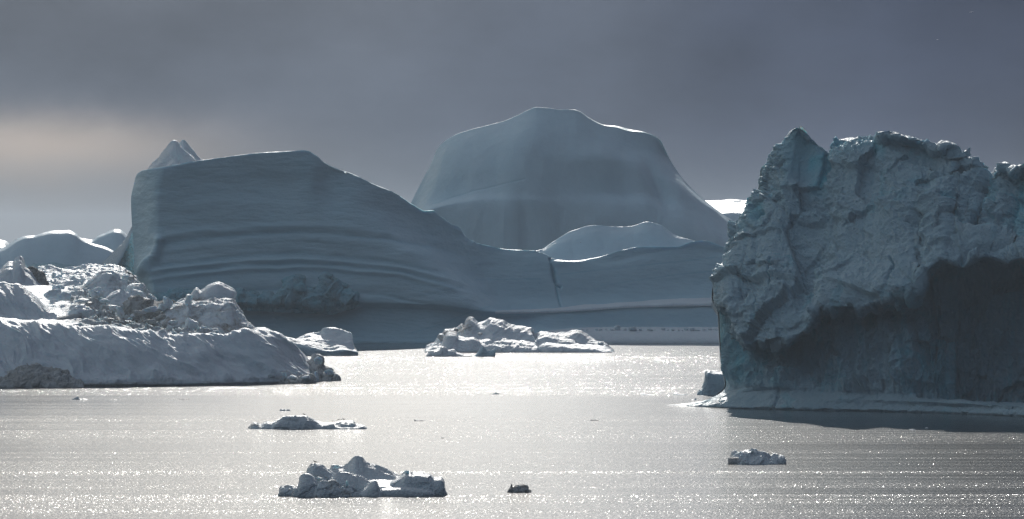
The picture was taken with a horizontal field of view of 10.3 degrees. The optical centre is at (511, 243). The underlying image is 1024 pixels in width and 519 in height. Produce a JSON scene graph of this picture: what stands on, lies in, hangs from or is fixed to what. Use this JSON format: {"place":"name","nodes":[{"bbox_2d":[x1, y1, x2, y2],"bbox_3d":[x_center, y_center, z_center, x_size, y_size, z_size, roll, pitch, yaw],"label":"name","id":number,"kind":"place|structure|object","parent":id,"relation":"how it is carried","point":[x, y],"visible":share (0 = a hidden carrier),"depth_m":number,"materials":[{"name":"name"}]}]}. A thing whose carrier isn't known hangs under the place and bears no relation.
{"place":"outdoors","nodes":[
{"label":"outdoors","id":0,"kind":"place"},
{"bbox_2d":[0,256,48,285],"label":"iceberg","id":1,"kind":"object","parent":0,"point":[17,270],"visible":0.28,"depth_m":2672.66,"materials":[{"name":"white ice"}]},
{"bbox_2d":[0,343,1023,518],"bbox_3d":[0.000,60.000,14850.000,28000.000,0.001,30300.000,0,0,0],"label":"sea","id":2,"kind":"structure","parent":0,"point":[164,452],"depth_m":1672.14,"materials":[{"name":"grey liquid"}]},
{"bbox_2d":[0,240,8,248],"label":"iceberg","id":3,"kind":"object","parent":2,"relation":"on","point":[3,243],"visible":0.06,"depth_m":5549.69,"materials":[{"name":"white ice"}]},
{"bbox_2d":[0,230,112,268],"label":"iceberg","id":4,"kind":"object","parent":2,"relation":"on","point":[62,248],"visible":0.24,"depth_m":5013.98,"materials":[{"name":"white ice"}]},
{"bbox_2d":[38,263,140,286],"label":"iceberg","id":5,"kind":"object","parent":2,"relation":"on","point":[82,274],"visible":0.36,"depth_m":2935.20,"materials":[{"name":"white ice"}]},
{"bbox_2d":[82,229,126,250],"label":"iceberg","id":6,"kind":"object","parent":2,"relation":"on","point":[113,239],"visible":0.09,"depth_m":5320.08,"materials":[{"name":"white ice"}]},
{"bbox_2d":[0,270,340,387],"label":"iceberg","id":7,"kind":"object","parent":2,"relation":"on","point":[107,328],"visible":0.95,"depth_m":2431.82,"materials":[{"name":"white ice"}]},
{"bbox_2d":[148,140,201,168],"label":"iceberg","id":8,"kind":"object","parent":2,"relation":"on","point":[174,152],"visible":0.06,"depth_m":3648.07,"materials":[{"name":"white ice"}]},
{"bbox_2d":[247,415,366,428],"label":"ice floe","id":9,"kind":"object","parent":2,"relation":"on","point":[296,422],"visible":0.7,"depth_m":1837.85,"materials":[{"name":"white ice"}]},
{"bbox_2d":[285,327,357,355],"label":"ice floe","id":10,"kind":"object","parent":2,"relation":"on","point":[330,341],"visible":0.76,"depth_m":3047.16,"materials":[{"name":"white ice"}]},
{"bbox_2d":[278,456,446,496],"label":"ice floe","id":11,"kind":"object","parent":2,"relation":"on","point":[357,476],"visible":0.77,"depth_m":1352.74,"materials":[{"name":"white ice"}]},
{"bbox_2d":[101,150,724,343],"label":"iceberg","id":12,"kind":"object","parent":2,"relation":"on","point":[295,244],"visible":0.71,"depth_m":3425.63,"materials":[{"name":"white ice"}]},
{"bbox_2d":[425,346,473,356],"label":"ice floe","id":13,"kind":"object","parent":2,"relation":"on","point":[442,351],"visible":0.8,"depth_m":3015.12,"materials":[{"name":"white ice"}]},
{"bbox_2d":[474,346,495,356],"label":"ice fragment","id":14,"kind":"object","parent":2,"relation":"on","point":[482,352],"visible":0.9,"depth_m":3014.88,"materials":[{"name":"ice"}]},
{"bbox_2d":[424,316,613,352],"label":"ice floe","id":15,"kind":"object","parent":2,"relation":"on","point":[472,335],"visible":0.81,"depth_m":3146.35,"materials":[{"name":"white ice"}]},
{"bbox_2d":[507,484,531,492],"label":"ice fragment","id":16,"kind":"object","parent":2,"relation":"on","point":[522,488],"visible":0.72,"depth_m":1370.03,"materials":[{"name":"grey ice"}]},
{"bbox_2d":[411,107,732,250],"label":"iceberg","id":17,"kind":"object","parent":2,"relation":"on","point":[536,178],"visible":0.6,"depth_m":4220.80,"materials":[{"name":"ice"}]},
{"bbox_2d":[697,370,723,394],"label":"ice fragment","id":18,"kind":"object","parent":2,"relation":"on","point":[713,383],"visible":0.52,"depth_m":2250.42,"materials":[{"name":"grey ice"}]},
{"bbox_2d":[728,448,785,464],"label":"ice floe","id":19,"kind":"object","parent":2,"relation":"on","point":[752,456],"visible":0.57,"depth_m":1545.50,"materials":[{"name":"white ice"}]},
{"bbox_2d":[673,126,1023,416],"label":"iceberg","id":20,"kind":"object","parent":2,"relation":"on","point":[883,271],"visible":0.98,"depth_m":2046.94,"materials":[{"name":"white ice"}]},
{"bbox_2d":[0,0,1023,243],"label":"sky","id":21,"kind":"structure","parent":0,"point":[93,92],"materials":[{"name":"grey"}]},
{"bbox_2d":[705,199,746,221],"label":"iceberg","id":22,"kind":"object","parent":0,"point":[733,209],"visible":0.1,"depth_m":5221.18,"materials":[{"name":"white ice"}]}
]}

